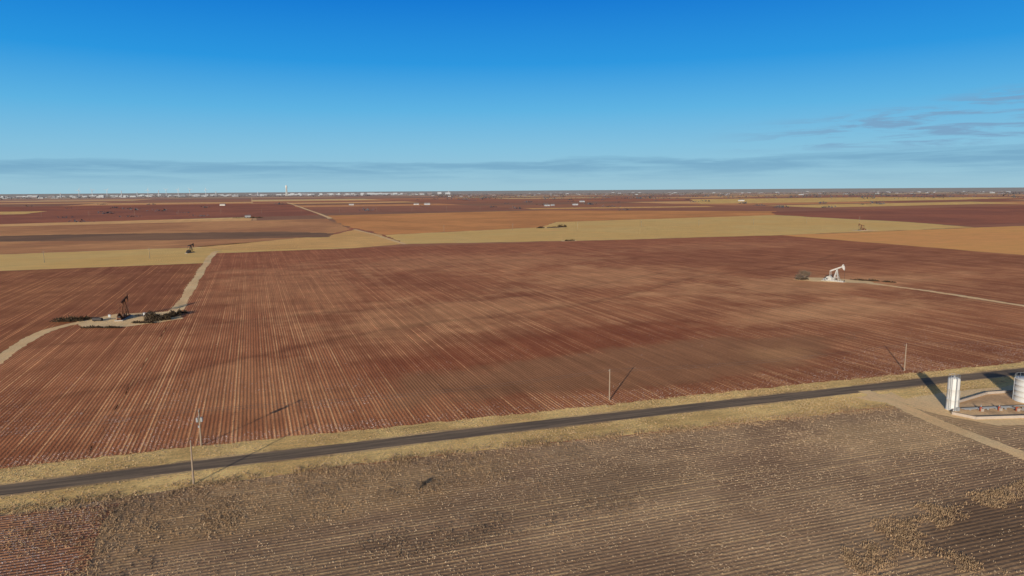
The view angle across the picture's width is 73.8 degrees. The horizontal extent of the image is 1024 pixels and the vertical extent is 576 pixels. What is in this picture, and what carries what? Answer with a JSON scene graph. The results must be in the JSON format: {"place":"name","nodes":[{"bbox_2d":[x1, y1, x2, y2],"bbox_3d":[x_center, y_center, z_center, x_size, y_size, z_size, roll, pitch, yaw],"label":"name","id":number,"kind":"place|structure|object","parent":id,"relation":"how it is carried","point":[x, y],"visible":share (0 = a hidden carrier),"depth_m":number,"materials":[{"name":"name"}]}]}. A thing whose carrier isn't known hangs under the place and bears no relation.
{"place":"outdoors","nodes":[
{"label":"outdoors","id":0,"kind":"place"},
{"bbox_2d":[0,211,44,214],"bbox_3d":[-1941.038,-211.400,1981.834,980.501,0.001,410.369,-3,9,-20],"label":"straw field","id":1,"kind":"structure","parent":0,"point":[24,212],"depth_m":2140.21,"materials":[{"name":"beige plant"}]},
{"bbox_2d":[0,322,76,363],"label":"dirt track","id":2,"kind":"structure","parent":0,"point":[11,350],"depth_m":276.98,"materials":[{"name":"beige soil"}]},
{"bbox_2d":[0,503,119,575],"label":"cotton strip field","id":3,"kind":"structure","parent":0,"point":[9,565],"depth_m":118.38,"materials":[{"name":"soil"}]},
{"bbox_2d":[0,502,109,575],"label":"cotton lint","id":4,"kind":"object","parent":3,"relation":"on","point":[47,538],"visible":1,"depth_m":118.42,"materials":[{"name":"white plant"}]},
{"bbox_2d":[0,321,169,468],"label":"cotton field","id":5,"kind":"structure","parent":0,"point":[77,346],"depth_m":214.01,"materials":[{"name":"soil"}]},
{"bbox_2d":[80,325,121,328],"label":"brush pile","id":6,"kind":"object","parent":5,"relation":"on","point":[92,326],"visible":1,"depth_m":305.02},
{"bbox_2d":[76,311,182,326],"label":"well pad","id":7,"kind":"object","parent":5,"relation":"on","point":[108,321],"visible":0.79,"depth_m":321.00,"materials":[{"name":"beige gravel"}]},
{"bbox_2d":[115,293,132,320],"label":"pumpjack","id":8,"kind":"object","parent":7,"relation":"on","point":[122,316],"visible":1,"depth_m":328.34,"materials":[{"name":"metal"}]},
{"bbox_2d":[131,320,156,323],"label":"brush pile","id":9,"kind":"object","parent":7,"relation":"on","point":[145,321],"visible":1,"depth_m":316.02,"materials":[{"name":"brown plant"}]},
{"bbox_2d":[143,310,171,320],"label":"brush pile","id":10,"kind":"object","parent":7,"relation":"on","point":[152,316],"visible":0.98,"depth_m":323.00,"materials":[{"name":"brown plant"}]},
{"bbox_2d":[166,309,181,316],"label":"brush pile","id":11,"kind":"object","parent":7,"relation":"on","point":[173,314],"visible":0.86,"depth_m":332.76,"materials":[{"name":"brown plant"}]},
{"bbox_2d":[0,263,202,457],"bbox_3d":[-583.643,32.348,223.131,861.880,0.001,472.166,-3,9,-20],"label":"cotton field","id":12,"kind":"structure","parent":0,"point":[33,301],"depth_m":411.36,"materials":[{"name":"soil"}]},
{"bbox_2d":[49,315,84,321],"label":"brush pile","id":13,"kind":"object","parent":12,"relation":"on","point":[72,319],"visible":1,"depth_m":321.15,"materials":[{"name":"brown plant"}]},
{"bbox_2d":[80,315,91,319],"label":"brush pile","id":14,"kind":"object","parent":12,"relation":"on","point":[86,317],"visible":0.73,"depth_m":326.45,"materials":[{"name":"brown plant"}]},
{"bbox_2d":[92,314,155,321],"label":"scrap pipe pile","id":15,"kind":"object","parent":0,"point":[97,319],"visible":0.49,"depth_m":321.12,"materials":[{"name":"metal"}]},
{"bbox_2d":[0,203,317,223],"bbox_3d":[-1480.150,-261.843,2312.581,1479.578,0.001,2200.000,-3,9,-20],"label":"tilled field","id":16,"kind":"structure","parent":0,"point":[51,214],"depth_m":2026.40,"materials":[{"name":"red soil"}]},
{"bbox_2d":[0,232,333,241],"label":"tilled field","id":17,"kind":"structure","parent":0,"point":[164,236],"depth_m":934.05,"materials":[{"name":"soil"}]},
{"bbox_2d":[0,219,348,253],"bbox_3d":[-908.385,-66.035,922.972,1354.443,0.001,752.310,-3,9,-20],"label":"tilled field","id":18,"kind":"structure","parent":0,"point":[296,225],"depth_m":1053.81,"materials":[{"name":"brown soil"}]},
{"bbox_2d":[0,245,384,270],"bbox_3d":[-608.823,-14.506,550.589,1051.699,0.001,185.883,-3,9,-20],"label":"straw field","id":19,"kind":"structure","parent":0,"point":[59,260],"depth_m":630.08,"materials":[{"name":"beige plant"}]},
{"bbox_2d":[186,243,193,252],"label":"pumpjack","id":20,"kind":"object","parent":19,"relation":"on","point":[188,251],"visible":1,"depth_m":680.26,"materials":[{"name":"metal"}]},
{"bbox_2d":[169,251,218,310],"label":"dirt track","id":21,"kind":"structure","parent":0,"point":[189,289],"depth_m":442.67,"materials":[{"name":"beige soil"}]},
{"bbox_2d":[200,230,400,249],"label":"straw field","id":22,"kind":"structure","parent":0,"point":[354,238],"depth_m":796.74,"materials":[{"name":"beige plant"}]},
{"bbox_2d":[286,202,331,218],"bbox_3d":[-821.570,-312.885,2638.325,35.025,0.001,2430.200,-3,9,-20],"label":"dirt track","id":23,"kind":"structure","parent":0,"point":[327,217],"depth_m":1948.82,"materials":[{"name":"beige soil"}]},
{"bbox_2d":[353,229,405,243],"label":"dirt track","id":24,"kind":"structure","parent":0,"point":[382,237],"depth_m":886.18,"materials":[{"name":"beige soil"}]},
{"bbox_2d":[0,407,1023,575],"bbox_3d":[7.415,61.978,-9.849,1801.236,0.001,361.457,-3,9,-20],"label":"stubble field","id":25,"kind":"structure","parent":0,"point":[986,522],"depth_m":127.93,"materials":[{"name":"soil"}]},
{"bbox_2d":[1,434,653,575],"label":"weeds","id":26,"kind":"object","parent":25,"relation":"on","point":[171,531],"visible":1,"depth_m":129.25,"materials":[{"name":"brown plant"}]},
{"bbox_2d":[838,479,1023,575],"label":"weeds","id":27,"kind":"object","parent":25,"relation":"on","point":[989,502],"visible":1,"depth_m":120.42,"materials":[{"name":"plant"}]},
{"bbox_2d":[856,385,1023,425],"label":"well pad","id":28,"kind":"object","parent":25,"relation":"on","point":[934,403],"visible":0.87,"depth_m":193.17,"materials":[{"name":"beige gravel"}]},
{"bbox_2d":[0,187,1023,513],"bbox_3d":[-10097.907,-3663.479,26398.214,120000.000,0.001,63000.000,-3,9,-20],"label":"ground","id":29,"kind":"structure","parent":0,"point":[326,203],"depth_m":3668.70,"materials":[{"name":"soil"}]},
{"bbox_2d":[0,361,1023,519],"bbox_3d":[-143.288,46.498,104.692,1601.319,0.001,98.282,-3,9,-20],"label":"grass verge","id":30,"kind":"object","parent":29,"relation":"on","point":[699,418],"depth_m":167.66,"materials":[{"name":"beige plant"}]},
{"bbox_2d":[190,440,194,483],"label":"utility pole","id":31,"kind":"object","parent":30,"relation":"on","point":[193,479],"visible":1,"depth_m":140.94,"materials":[{"name":"brown wood"}]},
{"bbox_2d":[0,190,1023,198],"bbox_3d":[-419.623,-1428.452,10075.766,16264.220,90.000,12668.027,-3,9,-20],"label":"distant town","id":32,"kind":"object","parent":29,"relation":"on","point":[300,194],"visible":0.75,"depth_m":10173.94},
{"bbox_2d":[0,367,1023,496],"bbox_3d":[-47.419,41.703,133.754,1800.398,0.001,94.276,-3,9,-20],"label":"road shoulder","id":33,"kind":"object","parent":29,"relation":"on","point":[161,475],"visible":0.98,"depth_m":168.27},
{"bbox_2d":[1,191,1023,221],"bbox_3d":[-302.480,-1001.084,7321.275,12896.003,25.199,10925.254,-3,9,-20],"label":"distant tree line","id":34,"kind":"object","parent":29,"relation":"on","point":[778,206],"visible":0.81,"depth_m":5078.52,"materials":[{"name":"green plant"}]},
{"bbox_2d":[0,368,1023,495],"bbox_3d":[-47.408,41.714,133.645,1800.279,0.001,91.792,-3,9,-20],"label":"asphalt road","id":35,"kind":"structure","parent":0,"point":[15,488],"depth_m":168.76,"materials":[{"name":"grey asphalt"}]},
{"bbox_2d":[0,0,1023,193],"label":"sky","id":36,"kind":"structure","parent":0,"point":[113,96],"materials":[{"name":"blue"}]},
{"bbox_2d":[326,210,775,234],"bbox_3d":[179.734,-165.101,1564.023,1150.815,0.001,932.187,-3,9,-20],"label":"tilled field","id":37,"kind":"structure","parent":0,"point":[392,224],"depth_m":1455.47,"materials":[{"name":"orange soil"}]},
{"bbox_2d":[84,235,1023,458],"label":"cotton field","id":38,"kind":"structure","parent":0,"point":[267,303],"depth_m":298.12,"materials":[{"name":"soil"}]},
{"bbox_2d":[196,409,202,445],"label":"utility pole","id":39,"kind":"object","parent":38,"relation":"on","point":[200,419],"visible":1,"depth_m":162.38,"materials":[{"name":"brown wood"}]},
{"bbox_2d":[0,305,1022,464],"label":"cotton lint","id":40,"kind":"object","parent":38,"relation":"on","point":[364,403],"visible":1,"depth_m":184.56,"materials":[{"name":"white plant"}]},
{"bbox_2d":[0,295,1023,465],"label":"cotton stalks","id":41,"kind":"object","parent":38,"relation":"on","point":[483,399],"visible":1,"depth_m":205.53,"materials":[{"name":"brown plant"}]},
{"bbox_2d":[609,370,609,399],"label":"utility pole","id":42,"kind":"object","parent":38,"relation":"on","point":[609,384],"visible":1,"depth_m":195.34,"materials":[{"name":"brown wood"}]},
{"bbox_2d":[2,337,1023,496],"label":"power lines","id":43,"kind":"object","parent":42,"relation":"attached to","point":[434,393],"visible":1,"depth_m":175.72,"materials":[{"name":"metal"}]},
{"bbox_2d":[797,270,809,277],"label":"bare tree","id":44,"kind":"object","parent":38,"relation":"on","point":[804,272],"visible":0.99,"depth_m":451.53,"materials":[{"name":"brown plant"}]},
{"bbox_2d":[793,277,874,283],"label":"well pad","id":45,"kind":"object","parent":38,"relation":"on","point":[820,279],"visible":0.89,"depth_m":446.32,"materials":[{"name":"beige gravel"}]},
{"bbox_2d":[821,264,844,282],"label":"pumpjack","id":46,"kind":"object","parent":45,"relation":"on","point":[830,278],"visible":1,"depth_m":441.13,"materials":[{"name":"white paint"}]},
{"bbox_2d":[851,278,878,280],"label":"brush pile","id":47,"kind":"object","parent":38,"relation":"on","point":[865,279],"visible":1,"depth_m":443.56,"materials":[{"name":"brown plant"}]},
{"bbox_2d":[904,343,906,370],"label":"utility pole","id":48,"kind":"object","parent":38,"relation":"on","point":[905,357],"visible":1,"depth_m":224.76,"materials":[{"name":"brown wood"}]},
{"bbox_2d":[526,206,710,208],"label":"straw field","id":49,"kind":"structure","parent":0,"point":[617,207],"depth_m":2267.05,"materials":[{"name":"beige plant"}]},
{"bbox_2d":[386,215,968,243],"bbox_3d":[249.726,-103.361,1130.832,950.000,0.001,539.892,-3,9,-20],"label":"straw field","id":50,"kind":"structure","parent":0,"point":[767,225],"depth_m":1014.84,"materials":[{"name":"beige plant"}]},
{"bbox_2d":[691,197,995,203],"bbox_3d":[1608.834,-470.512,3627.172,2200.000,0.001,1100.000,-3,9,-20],"label":"straw field","id":51,"kind":"structure","parent":0,"point":[785,200],"depth_m":3512.19,"materials":[{"name":"beige plant"}]},
{"bbox_2d":[769,202,1005,207],"bbox_3d":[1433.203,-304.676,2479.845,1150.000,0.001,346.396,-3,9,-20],"label":"straw field","id":52,"kind":"structure","parent":0,"point":[891,204],"depth_m":2436.28,"materials":[{"name":"beige plant"}]},
{"bbox_2d":[772,206,1023,224],"bbox_3d":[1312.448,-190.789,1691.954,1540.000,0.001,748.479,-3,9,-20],"label":"tilled field","id":53,"kind":"structure","parent":0,"point":[988,215],"depth_m":1509.93,"materials":[{"name":"red soil"}]},
{"bbox_2d":[784,226,1023,254],"bbox_3d":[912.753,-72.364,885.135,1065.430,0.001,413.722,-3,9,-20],"label":"tilled field","id":54,"kind":"structure","parent":0,"point":[1008,240],"depth_m":816.84,"materials":[{"name":"beige soil"}]},
{"bbox_2d":[859,390,1023,459],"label":"dirt track","id":55,"kind":"structure","parent":0,"point":[933,420],"depth_m":169.94,"materials":[{"name":"beige soil"}]},
{"bbox_2d":[867,283,1023,306],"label":"dirt track","id":56,"kind":"structure","parent":0,"point":[949,294],"depth_m":385.25,"materials":[{"name":"beige soil"}]},
{"bbox_2d":[954,393,1023,415],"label":"gravel floor","id":57,"kind":"structure","parent":0,"point":[991,401],"depth_m":189.30,"materials":[{"name":"beige gravel"}]},
{"bbox_2d":[945,373,960,410],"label":"vertical separator tank","id":58,"kind":"object","parent":57,"relation":"on","point":[953,395],"visible":1,"depth_m":184.17,"materials":[{"name":"white metal"}]},
{"bbox_2d":[952,390,1023,418],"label":"containment wall","id":59,"kind":"structure","parent":57,"relation":"on","point":[987,417],"depth_m":180.18,"materials":[{"name":"concrete"}]},
{"bbox_2d":[961,405,1023,411],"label":"pipe manifold","id":60,"kind":"object","parent":57,"relation":"on","point":[999,408],"visible":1,"depth_m":185.06,"materials":[{"name":"metal"}]},
{"bbox_2d":[1012,372,1023,402],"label":"oil storage tank","id":61,"kind":"object","parent":57,"relation":"on","point":[1018,391],"visible":1,"depth_m":192.22,"materials":[{"name":"white metal"}]}
]}

